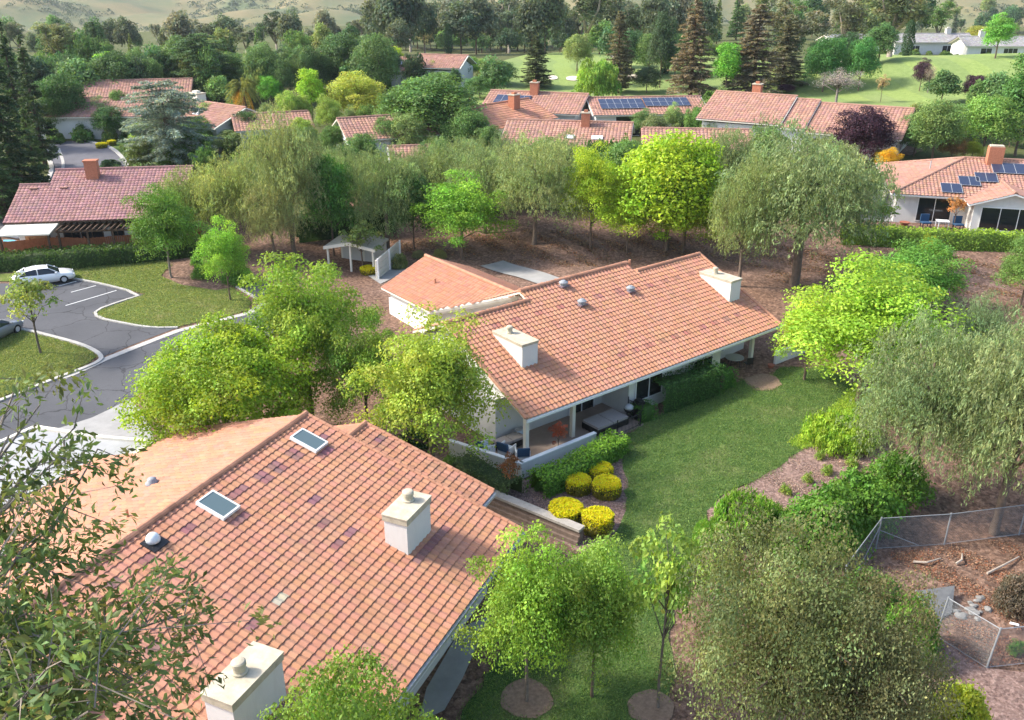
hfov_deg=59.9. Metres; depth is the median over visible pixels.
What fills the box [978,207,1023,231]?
glass door
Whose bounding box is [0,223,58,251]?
patio awning
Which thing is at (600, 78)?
willow tree
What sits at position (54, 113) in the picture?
garden tree
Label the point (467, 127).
garden tree
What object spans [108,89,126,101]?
garden tree
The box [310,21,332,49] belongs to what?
distant tree
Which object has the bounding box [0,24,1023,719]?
ground
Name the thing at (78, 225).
patio pergola
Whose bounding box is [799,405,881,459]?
shrub
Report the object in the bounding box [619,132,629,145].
garden tree
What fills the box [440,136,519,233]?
pepper tree
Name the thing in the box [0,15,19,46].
distant tree
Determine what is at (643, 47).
fairway tree
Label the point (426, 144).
garden tree
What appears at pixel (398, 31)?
distant tree
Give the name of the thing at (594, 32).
distant tree
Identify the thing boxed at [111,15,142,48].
distant tree
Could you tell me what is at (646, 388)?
window
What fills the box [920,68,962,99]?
garden tree
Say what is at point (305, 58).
garden tree
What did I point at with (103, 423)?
driveway
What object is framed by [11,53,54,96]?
garden tree
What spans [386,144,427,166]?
annex
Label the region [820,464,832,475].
plant tuft
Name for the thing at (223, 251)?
young tree
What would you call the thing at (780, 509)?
groundcover plant
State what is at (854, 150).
pepper tree
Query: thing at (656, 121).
green tree
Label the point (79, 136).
shrub
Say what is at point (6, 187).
dark conifer
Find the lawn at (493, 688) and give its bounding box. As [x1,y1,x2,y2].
[461,367,853,719]
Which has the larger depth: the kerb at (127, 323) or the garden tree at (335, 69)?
the garden tree at (335, 69)
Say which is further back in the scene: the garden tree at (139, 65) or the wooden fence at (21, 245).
the garden tree at (139, 65)
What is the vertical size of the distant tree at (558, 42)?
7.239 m
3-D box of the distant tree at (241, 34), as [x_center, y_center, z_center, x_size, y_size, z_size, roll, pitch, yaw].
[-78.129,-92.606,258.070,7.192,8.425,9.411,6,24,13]
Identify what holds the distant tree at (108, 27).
on the grass ground at (927, 153)
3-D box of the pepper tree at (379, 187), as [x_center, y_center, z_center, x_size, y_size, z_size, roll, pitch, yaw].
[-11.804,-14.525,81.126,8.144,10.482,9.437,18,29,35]
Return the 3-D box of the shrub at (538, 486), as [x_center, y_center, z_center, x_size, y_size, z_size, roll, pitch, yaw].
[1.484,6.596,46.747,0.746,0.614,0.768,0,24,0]
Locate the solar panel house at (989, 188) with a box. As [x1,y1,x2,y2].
[875,144,1023,232]
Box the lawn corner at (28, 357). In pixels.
[0,331,93,395]
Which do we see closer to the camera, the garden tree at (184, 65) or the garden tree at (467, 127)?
the garden tree at (467, 127)
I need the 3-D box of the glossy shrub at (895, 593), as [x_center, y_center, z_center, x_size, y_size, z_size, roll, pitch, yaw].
[15.344,10.080,37.904,3.534,2.161,3.432,0,24,-1]
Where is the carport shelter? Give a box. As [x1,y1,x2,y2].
[323,234,388,271]
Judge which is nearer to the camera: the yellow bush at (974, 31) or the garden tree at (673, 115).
the garden tree at (673, 115)
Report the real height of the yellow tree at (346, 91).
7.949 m
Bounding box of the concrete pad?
[481,260,558,283]
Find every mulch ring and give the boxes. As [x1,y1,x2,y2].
[501,678,553,717]
[627,689,673,719]
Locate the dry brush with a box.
[990,569,1023,623]
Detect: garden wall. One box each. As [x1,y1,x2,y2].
[448,431,596,477]
[773,347,804,363]
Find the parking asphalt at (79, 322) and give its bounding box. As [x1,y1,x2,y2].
[0,280,171,355]
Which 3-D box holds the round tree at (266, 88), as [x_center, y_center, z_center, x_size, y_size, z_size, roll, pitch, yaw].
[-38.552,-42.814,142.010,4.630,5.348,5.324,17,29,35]
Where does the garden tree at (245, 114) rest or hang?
on the grass ground at (927, 153)
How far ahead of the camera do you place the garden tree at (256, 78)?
141.45 m
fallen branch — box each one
[913,558,940,562]
[955,553,962,564]
[986,556,1019,574]
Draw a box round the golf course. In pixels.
[473,50,1023,106]
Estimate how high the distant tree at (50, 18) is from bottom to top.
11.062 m
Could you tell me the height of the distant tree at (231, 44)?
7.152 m
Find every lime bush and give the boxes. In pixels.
[412,129,437,143]
[960,138,987,156]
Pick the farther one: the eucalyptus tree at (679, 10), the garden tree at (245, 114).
the eucalyptus tree at (679, 10)
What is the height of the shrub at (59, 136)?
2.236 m
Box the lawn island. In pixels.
[73,261,250,325]
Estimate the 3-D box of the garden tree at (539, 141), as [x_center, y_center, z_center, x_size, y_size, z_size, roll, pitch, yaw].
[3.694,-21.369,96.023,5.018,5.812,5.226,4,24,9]
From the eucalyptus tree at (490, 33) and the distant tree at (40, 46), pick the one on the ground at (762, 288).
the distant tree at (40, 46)
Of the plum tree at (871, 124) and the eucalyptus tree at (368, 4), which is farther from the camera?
the eucalyptus tree at (368, 4)
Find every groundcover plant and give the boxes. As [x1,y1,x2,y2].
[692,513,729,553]
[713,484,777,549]
[765,496,783,520]
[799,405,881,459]
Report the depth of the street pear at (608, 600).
31.54 m
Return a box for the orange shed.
[343,196,368,212]
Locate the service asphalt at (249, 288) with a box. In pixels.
[237,282,274,298]
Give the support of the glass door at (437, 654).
in the tile roof house at (317, 537)
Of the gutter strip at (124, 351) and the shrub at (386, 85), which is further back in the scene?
the shrub at (386, 85)
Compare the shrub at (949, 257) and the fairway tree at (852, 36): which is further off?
the fairway tree at (852, 36)
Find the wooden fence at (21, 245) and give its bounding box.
[0,227,201,251]
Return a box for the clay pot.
[899,221,909,225]
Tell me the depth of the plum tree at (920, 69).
133.80 m
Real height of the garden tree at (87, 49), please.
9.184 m
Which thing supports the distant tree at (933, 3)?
on the grass ground at (927, 153)
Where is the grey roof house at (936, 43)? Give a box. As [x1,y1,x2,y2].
[886,27,970,54]
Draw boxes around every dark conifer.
[0,21,47,148]
[0,54,50,189]
[0,147,21,220]
[15,35,62,167]
[17,98,51,182]
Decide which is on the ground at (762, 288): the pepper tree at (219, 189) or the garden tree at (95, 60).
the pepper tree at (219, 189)
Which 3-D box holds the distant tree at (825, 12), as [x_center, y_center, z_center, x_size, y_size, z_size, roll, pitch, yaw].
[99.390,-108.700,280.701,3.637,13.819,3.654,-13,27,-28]
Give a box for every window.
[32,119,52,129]
[615,116,640,135]
[634,372,663,398]
[673,115,689,126]
[942,45,950,51]
[980,48,992,53]
[1003,48,1017,52]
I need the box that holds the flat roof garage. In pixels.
[0,425,155,504]
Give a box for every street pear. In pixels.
[451,519,594,701]
[549,530,656,696]
[628,511,712,707]
[690,521,756,651]
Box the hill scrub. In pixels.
[4,0,1023,31]
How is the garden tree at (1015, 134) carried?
on the grass ground at (927, 153)
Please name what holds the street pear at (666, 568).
on the lawn at (493, 688)
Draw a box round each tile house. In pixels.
[30,96,171,138]
[68,78,197,96]
[174,90,257,152]
[231,110,314,149]
[331,113,439,156]
[381,53,476,86]
[412,252,781,460]
[437,92,558,149]
[482,80,589,119]
[500,109,634,150]
[639,126,753,148]
[695,81,915,159]
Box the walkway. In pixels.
[420,617,489,719]
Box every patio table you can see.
[725,353,743,367]
[935,219,949,227]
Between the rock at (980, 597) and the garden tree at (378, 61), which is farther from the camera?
the garden tree at (378, 61)
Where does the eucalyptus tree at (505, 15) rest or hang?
on the grass ground at (927, 153)
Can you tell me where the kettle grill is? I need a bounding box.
[624,403,633,419]
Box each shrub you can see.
[45,127,65,143]
[68,124,94,143]
[95,142,107,148]
[99,159,114,166]
[101,128,117,141]
[107,139,116,145]
[107,159,121,164]
[118,131,130,139]
[189,261,212,279]
[190,253,202,265]
[219,265,255,286]
[222,143,238,155]
[359,264,375,275]
[383,80,391,87]
[391,252,407,269]
[399,425,435,450]
[412,250,424,258]
[431,248,447,259]
[442,452,458,464]
[534,479,545,492]
[548,496,583,522]
[565,472,591,496]
[580,505,614,539]
[588,460,613,479]
[591,473,621,500]
[762,509,819,572]
[772,480,876,567]
[821,463,906,541]
[835,565,906,624]
[864,443,937,515]
[870,149,881,164]
[871,700,937,719]
[880,591,947,669]
[899,241,916,252]
[910,49,920,54]
[919,233,940,254]
[927,677,993,719]
[936,250,952,259]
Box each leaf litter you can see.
[389,228,1023,296]
[513,465,628,543]
[707,444,888,519]
[870,536,1023,667]
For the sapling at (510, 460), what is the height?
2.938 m
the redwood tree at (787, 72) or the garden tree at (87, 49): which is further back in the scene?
the garden tree at (87, 49)
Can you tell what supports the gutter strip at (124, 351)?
on the street at (108, 377)
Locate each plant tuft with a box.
[778,482,791,495]
[801,471,813,483]
[814,449,825,459]
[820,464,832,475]
[844,454,859,466]
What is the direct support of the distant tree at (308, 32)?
on the grass ground at (927, 153)
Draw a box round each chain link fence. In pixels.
[842,505,1023,586]
[936,596,1023,667]
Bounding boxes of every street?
[0,141,124,238]
[0,306,274,438]
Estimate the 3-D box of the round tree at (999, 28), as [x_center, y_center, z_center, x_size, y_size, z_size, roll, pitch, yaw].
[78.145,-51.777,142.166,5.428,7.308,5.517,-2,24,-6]
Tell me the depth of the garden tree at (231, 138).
113.39 m
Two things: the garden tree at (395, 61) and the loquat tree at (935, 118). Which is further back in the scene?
the garden tree at (395, 61)
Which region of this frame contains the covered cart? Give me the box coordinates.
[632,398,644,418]
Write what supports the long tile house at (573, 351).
on the ground at (762, 288)
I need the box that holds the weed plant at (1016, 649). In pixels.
[1006,638,1023,657]
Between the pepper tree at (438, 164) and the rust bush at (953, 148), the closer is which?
the pepper tree at (438, 164)
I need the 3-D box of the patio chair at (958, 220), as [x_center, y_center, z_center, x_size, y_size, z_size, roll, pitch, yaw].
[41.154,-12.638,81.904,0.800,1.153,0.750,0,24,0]
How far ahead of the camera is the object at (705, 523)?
42.19 m
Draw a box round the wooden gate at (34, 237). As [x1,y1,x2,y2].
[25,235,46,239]
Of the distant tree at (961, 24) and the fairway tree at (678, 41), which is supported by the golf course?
the fairway tree at (678, 41)
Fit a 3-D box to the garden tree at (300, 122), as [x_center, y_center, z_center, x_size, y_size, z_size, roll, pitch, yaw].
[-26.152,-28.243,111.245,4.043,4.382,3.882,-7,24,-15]
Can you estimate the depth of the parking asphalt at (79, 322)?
66.89 m
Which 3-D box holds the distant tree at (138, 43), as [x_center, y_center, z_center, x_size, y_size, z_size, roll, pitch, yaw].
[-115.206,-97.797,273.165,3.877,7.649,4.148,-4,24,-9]
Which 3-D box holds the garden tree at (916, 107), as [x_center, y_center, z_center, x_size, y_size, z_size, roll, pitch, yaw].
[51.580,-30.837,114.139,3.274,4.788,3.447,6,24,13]
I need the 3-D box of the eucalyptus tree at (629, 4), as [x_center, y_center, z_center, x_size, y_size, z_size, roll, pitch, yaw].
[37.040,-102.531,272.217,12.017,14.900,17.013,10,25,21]
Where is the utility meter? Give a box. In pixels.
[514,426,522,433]
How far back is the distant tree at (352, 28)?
218.12 m
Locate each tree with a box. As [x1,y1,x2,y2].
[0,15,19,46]
[0,21,25,47]
[0,43,16,97]
[0,271,62,352]
[0,353,281,719]
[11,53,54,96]
[24,31,41,53]
[28,22,74,56]
[31,70,90,118]
[32,94,64,125]
[33,50,58,68]
[34,86,74,124]
[35,30,61,56]
[39,13,66,31]
[47,44,79,73]
[54,53,88,72]
[56,56,103,89]
[67,28,89,58]
[71,34,110,64]
[81,16,105,43]
[86,105,126,133]
[88,49,144,84]
[90,21,101,53]
[91,95,110,107]
[93,53,135,78]
[99,39,114,50]
[101,17,119,49]
[107,309,324,451]
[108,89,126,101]
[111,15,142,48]
[118,182,213,277]
[119,134,154,166]
[125,46,144,59]
[127,33,133,52]
[127,122,157,141]
[128,55,158,78]
[132,35,142,48]
[140,43,179,77]
[140,57,164,78]
[148,23,160,45]
[148,164,217,243]
[152,138,191,165]
[156,26,168,46]
[158,35,191,77]
[162,10,197,42]
[169,32,240,102]
[177,42,203,78]
[178,114,212,136]
[178,148,263,233]
[179,125,212,164]
[188,141,219,174]
[190,214,254,299]
[191,44,222,101]
[192,133,219,152]
[194,19,213,38]
[196,103,210,111]
[203,74,233,102]
[207,27,238,53]
[209,13,240,42]
[213,129,246,148]
[216,51,242,78]
[216,250,382,414]
[219,153,270,208]
[222,52,245,79]
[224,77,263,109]
[225,89,251,107]
[228,33,234,54]
[228,110,257,132]
[230,26,256,52]
[232,97,330,256]
[236,41,282,101]
[237,179,310,261]
[240,136,267,164]
[242,64,272,105]
[245,34,250,61]
[254,25,268,41]
[254,28,259,56]
[256,10,283,52]
[256,75,284,103]
[257,644,438,719]
[259,102,272,111]
[268,58,296,95]
[272,90,301,110]
[273,5,303,45]
[273,41,288,53]
[277,47,297,90]
[281,29,314,51]
[288,116,319,138]
[289,45,326,85]
[293,44,302,53]
[294,94,314,118]
[295,67,327,120]
[298,126,318,144]
[298,152,358,255]
[301,146,343,195]
[303,28,315,48]
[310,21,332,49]
[311,50,338,86]
[312,9,337,35]
[313,93,343,126]
[315,31,361,77]
[315,300,401,424]
[318,125,342,149]
[323,70,386,115]
[327,54,345,83]
[328,141,377,198]
[329,144,361,157]
[336,300,516,460]
[338,53,368,88]
[340,23,361,39]
[342,104,357,116]
[342,142,430,249]
[345,131,383,163]
[346,19,364,36]
[350,32,402,93]
[356,103,374,115]
[358,0,390,40]
[359,36,385,48]
[366,0,427,46]
[371,86,414,114]
[372,72,486,136]
[372,116,400,147]
[383,17,411,48]
[384,47,399,83]
[386,111,431,144]
[388,169,436,249]
[393,46,404,55]
[394,144,442,197]
[396,50,403,66]
[400,52,427,80]
[405,33,418,50]
[407,169,520,259]
[410,0,439,52]
[412,133,475,200]
[414,30,435,52]
[415,136,449,162]
[416,33,437,50]
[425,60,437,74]
[427,0,442,26]
[427,118,467,147]
[428,71,455,85]
[433,30,453,52]
[434,29,466,47]
[435,0,460,48]
[438,0,487,53]
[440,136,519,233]
[441,133,494,169]
[444,23,452,53]
[445,105,495,148]
[449,0,503,54]
[450,67,460,86]
[454,37,468,45]
[463,76,495,97]
[468,34,495,52]
[471,56,485,72]
[477,124,501,154]
[478,54,512,88]
[478,128,536,211]
[479,60,519,79]
[481,128,590,244]
[482,5,501,50]
[489,0,518,49]
[493,2,521,52]
[494,27,519,53]
[510,0,549,48]
[511,34,527,52]
[518,35,554,86]
[521,29,542,48]
[526,0,568,50]
[531,135,562,158]
[533,38,548,49]
[540,128,590,200]
[542,27,552,47]
[549,33,569,52]
[550,10,574,51]
[555,139,628,247]
[561,1,570,19]
[562,33,593,70]
[566,0,624,40]
[569,29,580,37]
[570,9,588,33]
[573,57,622,95]
[578,0,604,28]
[583,19,614,53]
[585,137,617,159]
[590,175,663,252]
[593,0,627,32]
[596,25,626,57]
[598,138,641,187]
[603,11,636,92]
[611,128,730,251]
[614,29,645,67]
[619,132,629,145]
[620,0,653,38]
[622,0,644,14]
[629,108,654,130]
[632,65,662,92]
[633,33,665,66]
[635,0,672,35]
[639,112,668,129]
[643,191,727,252]
[644,9,678,87]
[649,489,904,719]
[658,140,725,245]
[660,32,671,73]
[663,101,684,126]
[664,33,688,74]
[665,0,692,34]
[665,0,717,95]
[683,106,702,127]
[686,0,720,42]
[689,36,713,62]
[695,123,757,208]
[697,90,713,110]
[699,121,717,127]
[706,29,721,42]
[707,149,787,276]
[710,41,744,89]
[712,42,722,59]
[713,111,904,287]
[715,0,722,43]
[720,4,782,92]
[723,41,750,72]
[726,0,745,39]
[739,2,751,28]
[740,8,745,36]
[747,124,790,177]
[752,0,777,35]
[752,37,770,57]
[763,0,837,67]
[765,17,808,86]
[766,284,845,379]
[768,21,806,55]
[768,247,987,400]
[776,545,966,719]
[777,84,796,91]
[779,0,812,18]
[792,127,862,197]
[802,0,827,36]
[802,37,851,91]
[803,40,826,62]
[813,67,867,101]
[819,0,830,34]
[823,0,878,38]
[825,106,898,159]
[827,261,921,298]
[831,31,861,62]
[831,159,887,222]
[834,299,1011,505]
[843,36,882,90]
[845,236,976,307]
[848,7,880,33]
[850,0,937,56]
[857,0,906,26]
[861,200,901,217]
[863,22,900,63]
[870,170,888,195]
[899,115,939,155]
[900,0,939,30]
[901,19,916,55]
[904,98,971,158]
[909,102,924,112]
[912,57,932,90]
[916,21,929,32]
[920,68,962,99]
[921,1,958,32]
[928,298,1023,535]
[941,289,1023,367]
[947,194,966,227]
[949,103,978,131]
[951,3,963,21]
[951,13,957,32]
[956,19,965,32]
[956,93,1023,156]
[960,75,987,94]
[965,78,986,104]
[972,11,992,28]
[979,0,996,10]
[979,12,1019,58]
[979,70,1013,100]
[982,7,999,16]
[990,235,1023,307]
[998,52,1023,155]
[1002,4,1023,26]
[1004,122,1023,146]
[1014,20,1019,35]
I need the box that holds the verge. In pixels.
[112,141,157,166]
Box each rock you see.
[954,612,965,618]
[971,610,979,615]
[976,595,984,599]
[984,606,992,612]
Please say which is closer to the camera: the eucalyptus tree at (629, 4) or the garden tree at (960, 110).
the garden tree at (960, 110)
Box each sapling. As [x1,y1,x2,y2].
[338,219,384,265]
[497,452,521,495]
[547,421,567,444]
[876,74,890,101]
[924,63,936,92]
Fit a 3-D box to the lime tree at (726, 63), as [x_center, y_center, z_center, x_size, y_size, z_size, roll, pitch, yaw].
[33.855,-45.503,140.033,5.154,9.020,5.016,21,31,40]
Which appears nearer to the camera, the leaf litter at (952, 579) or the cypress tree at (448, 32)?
the leaf litter at (952, 579)
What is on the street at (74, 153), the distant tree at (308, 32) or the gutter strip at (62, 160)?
the gutter strip at (62, 160)
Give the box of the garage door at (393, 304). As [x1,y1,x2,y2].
[389,297,408,324]
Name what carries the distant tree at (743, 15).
on the ground at (762, 288)
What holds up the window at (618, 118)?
in the solar carport house at (612, 108)
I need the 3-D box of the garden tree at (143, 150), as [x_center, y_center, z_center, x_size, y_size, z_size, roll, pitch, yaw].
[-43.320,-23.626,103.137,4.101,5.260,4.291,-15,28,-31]
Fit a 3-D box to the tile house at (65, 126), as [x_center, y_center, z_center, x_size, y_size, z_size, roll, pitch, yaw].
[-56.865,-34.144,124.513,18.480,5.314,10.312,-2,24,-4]
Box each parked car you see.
[0,319,23,337]
[11,264,74,286]
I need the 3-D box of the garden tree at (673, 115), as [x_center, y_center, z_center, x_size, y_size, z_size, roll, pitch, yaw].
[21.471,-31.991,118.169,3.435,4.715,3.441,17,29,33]
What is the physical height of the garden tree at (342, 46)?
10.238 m
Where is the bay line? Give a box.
[65,290,116,305]
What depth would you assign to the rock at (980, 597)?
39.19 m
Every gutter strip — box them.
[58,148,64,167]
[59,303,264,379]
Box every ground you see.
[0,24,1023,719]
[0,33,1023,214]
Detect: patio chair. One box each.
[743,358,753,368]
[920,214,931,227]
[952,216,964,229]
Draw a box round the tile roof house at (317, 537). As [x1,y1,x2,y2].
[0,410,524,719]
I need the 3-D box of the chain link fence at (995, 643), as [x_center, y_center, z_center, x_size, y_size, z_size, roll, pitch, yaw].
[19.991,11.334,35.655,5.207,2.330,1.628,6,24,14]
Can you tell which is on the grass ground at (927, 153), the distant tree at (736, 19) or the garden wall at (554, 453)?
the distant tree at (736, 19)
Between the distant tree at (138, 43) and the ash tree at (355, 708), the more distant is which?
the distant tree at (138, 43)
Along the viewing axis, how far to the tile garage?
64.98 m
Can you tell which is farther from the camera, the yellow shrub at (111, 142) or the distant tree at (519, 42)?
the distant tree at (519, 42)
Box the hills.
[0,0,1023,32]
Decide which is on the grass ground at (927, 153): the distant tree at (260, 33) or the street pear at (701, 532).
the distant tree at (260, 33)
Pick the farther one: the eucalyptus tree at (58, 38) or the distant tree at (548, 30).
the distant tree at (548, 30)
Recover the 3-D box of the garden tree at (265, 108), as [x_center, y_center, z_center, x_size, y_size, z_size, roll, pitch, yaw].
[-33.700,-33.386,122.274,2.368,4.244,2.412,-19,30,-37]
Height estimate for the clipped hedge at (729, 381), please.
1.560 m
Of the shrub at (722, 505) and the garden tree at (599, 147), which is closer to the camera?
the shrub at (722, 505)
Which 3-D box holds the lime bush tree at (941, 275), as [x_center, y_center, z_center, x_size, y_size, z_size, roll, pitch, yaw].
[29.035,-6.011,65.276,7.722,6.431,8.651,-8,25,-18]
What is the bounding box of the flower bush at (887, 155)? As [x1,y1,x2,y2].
[873,147,903,162]
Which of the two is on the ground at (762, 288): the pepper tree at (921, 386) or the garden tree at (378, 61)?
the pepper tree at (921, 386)
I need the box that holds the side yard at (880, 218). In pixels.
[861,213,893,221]
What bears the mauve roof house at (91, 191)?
on the ground at (762, 288)
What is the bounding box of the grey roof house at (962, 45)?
[948,29,1023,54]
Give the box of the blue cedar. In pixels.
[115,79,224,167]
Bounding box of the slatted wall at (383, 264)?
[375,240,400,278]
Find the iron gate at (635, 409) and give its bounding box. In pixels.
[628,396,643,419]
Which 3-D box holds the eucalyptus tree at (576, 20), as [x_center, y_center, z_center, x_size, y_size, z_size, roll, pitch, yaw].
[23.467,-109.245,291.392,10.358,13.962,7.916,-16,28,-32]
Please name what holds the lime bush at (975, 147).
on the grass ground at (927, 153)
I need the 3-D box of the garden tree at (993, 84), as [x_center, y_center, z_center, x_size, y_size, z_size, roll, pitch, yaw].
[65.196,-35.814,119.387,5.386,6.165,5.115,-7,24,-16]
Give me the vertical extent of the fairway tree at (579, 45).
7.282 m
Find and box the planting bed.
[505,459,628,552]
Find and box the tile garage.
[381,254,522,332]
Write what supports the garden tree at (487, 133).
on the grass ground at (927, 153)
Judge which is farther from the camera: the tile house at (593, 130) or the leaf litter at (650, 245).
the tile house at (593, 130)
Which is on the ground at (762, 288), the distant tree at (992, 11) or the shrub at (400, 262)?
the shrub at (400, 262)
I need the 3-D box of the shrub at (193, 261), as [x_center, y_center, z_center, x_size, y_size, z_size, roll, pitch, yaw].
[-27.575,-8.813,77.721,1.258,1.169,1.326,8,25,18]
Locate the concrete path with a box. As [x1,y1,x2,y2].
[368,268,405,283]
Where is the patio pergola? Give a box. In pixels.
[55,220,140,247]
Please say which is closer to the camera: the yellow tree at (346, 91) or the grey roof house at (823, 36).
the yellow tree at (346, 91)
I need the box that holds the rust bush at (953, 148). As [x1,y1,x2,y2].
[936,137,969,156]
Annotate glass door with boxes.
[62,224,80,237]
[80,223,103,246]
[110,222,125,239]
[410,654,437,692]
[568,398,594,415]
[693,354,713,367]
[914,197,953,222]
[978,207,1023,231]
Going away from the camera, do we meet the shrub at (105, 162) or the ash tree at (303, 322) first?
the ash tree at (303, 322)
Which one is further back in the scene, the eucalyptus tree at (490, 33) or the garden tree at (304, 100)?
the eucalyptus tree at (490, 33)
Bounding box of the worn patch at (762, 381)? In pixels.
[745,373,781,390]
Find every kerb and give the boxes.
[0,328,103,401]
[1,144,53,213]
[71,277,177,328]
[84,139,128,166]
[235,286,256,298]
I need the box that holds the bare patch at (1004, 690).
[918,642,1023,719]
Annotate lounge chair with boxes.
[475,439,495,451]
[496,440,515,455]
[514,446,530,459]
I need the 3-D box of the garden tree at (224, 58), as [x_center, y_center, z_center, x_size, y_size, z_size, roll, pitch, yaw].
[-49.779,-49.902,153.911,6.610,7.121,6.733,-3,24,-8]
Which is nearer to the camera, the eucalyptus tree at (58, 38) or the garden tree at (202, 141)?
the garden tree at (202, 141)
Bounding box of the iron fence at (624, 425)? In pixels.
[591,410,641,439]
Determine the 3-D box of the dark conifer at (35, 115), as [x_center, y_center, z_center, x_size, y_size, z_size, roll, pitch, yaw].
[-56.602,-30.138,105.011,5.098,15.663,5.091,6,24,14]
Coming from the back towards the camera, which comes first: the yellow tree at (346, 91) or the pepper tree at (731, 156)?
the yellow tree at (346, 91)
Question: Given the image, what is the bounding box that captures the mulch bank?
[707,441,889,519]
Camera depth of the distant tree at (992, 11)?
559.46 m
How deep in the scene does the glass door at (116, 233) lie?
80.79 m
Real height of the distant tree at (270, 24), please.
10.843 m
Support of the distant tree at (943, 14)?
on the grass ground at (927, 153)
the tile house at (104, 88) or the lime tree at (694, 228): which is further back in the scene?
the tile house at (104, 88)
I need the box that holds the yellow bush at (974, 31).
[965,25,991,35]
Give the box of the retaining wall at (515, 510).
[486,490,584,545]
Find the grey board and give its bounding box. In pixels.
[915,586,954,620]
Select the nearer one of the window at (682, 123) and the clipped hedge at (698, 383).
the clipped hedge at (698, 383)
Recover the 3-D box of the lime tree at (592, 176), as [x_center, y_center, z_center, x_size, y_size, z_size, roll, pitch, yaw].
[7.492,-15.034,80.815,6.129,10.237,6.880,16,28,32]
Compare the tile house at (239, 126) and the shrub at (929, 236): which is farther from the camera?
the tile house at (239, 126)
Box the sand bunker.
[566,76,576,79]
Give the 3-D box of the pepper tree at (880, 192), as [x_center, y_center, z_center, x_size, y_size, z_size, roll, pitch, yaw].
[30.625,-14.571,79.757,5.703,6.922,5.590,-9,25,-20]
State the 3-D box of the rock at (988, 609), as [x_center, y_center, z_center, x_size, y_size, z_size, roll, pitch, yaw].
[20.689,10.826,38.614,0.326,0.237,0.402,0,24,0]
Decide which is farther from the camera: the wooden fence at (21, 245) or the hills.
the hills
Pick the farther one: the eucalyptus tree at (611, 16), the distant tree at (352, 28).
the eucalyptus tree at (611, 16)
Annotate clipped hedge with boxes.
[0,235,199,272]
[293,209,397,242]
[447,447,527,494]
[526,428,633,498]
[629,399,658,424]
[652,357,725,414]
[717,361,738,390]
[837,223,1023,252]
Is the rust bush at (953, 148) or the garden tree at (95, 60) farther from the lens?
the garden tree at (95, 60)
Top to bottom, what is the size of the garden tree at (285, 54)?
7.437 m
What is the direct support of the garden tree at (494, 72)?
on the golf course
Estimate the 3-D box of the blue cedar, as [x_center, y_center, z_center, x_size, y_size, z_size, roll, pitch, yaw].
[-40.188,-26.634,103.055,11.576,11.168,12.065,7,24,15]
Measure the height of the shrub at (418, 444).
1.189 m
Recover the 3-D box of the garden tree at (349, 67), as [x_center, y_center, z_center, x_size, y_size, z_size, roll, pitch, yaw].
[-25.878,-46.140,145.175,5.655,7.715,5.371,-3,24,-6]
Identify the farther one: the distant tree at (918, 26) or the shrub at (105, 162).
the distant tree at (918, 26)
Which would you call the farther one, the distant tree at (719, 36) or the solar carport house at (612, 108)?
the distant tree at (719, 36)
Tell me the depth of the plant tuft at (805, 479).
47.01 m
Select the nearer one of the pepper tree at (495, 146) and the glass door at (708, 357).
the glass door at (708, 357)
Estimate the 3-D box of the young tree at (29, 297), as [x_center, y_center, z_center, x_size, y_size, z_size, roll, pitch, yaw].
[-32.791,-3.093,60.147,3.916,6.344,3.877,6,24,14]
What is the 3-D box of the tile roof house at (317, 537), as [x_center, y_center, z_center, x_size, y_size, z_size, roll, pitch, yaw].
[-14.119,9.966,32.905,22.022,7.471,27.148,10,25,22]
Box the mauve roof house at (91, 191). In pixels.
[3,159,207,246]
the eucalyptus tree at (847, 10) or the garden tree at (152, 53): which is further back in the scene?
the eucalyptus tree at (847, 10)
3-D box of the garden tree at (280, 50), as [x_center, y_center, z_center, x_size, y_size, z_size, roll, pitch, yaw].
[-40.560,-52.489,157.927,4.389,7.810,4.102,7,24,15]
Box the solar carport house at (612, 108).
[586,95,704,135]
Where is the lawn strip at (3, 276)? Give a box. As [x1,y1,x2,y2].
[0,273,11,280]
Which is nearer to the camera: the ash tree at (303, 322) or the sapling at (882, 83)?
the ash tree at (303, 322)
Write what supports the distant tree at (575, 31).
on the grass ground at (927, 153)
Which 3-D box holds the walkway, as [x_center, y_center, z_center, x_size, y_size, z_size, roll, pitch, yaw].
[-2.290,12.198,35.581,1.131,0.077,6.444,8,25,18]
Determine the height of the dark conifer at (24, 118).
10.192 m
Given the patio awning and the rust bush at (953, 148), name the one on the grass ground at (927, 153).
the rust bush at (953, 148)

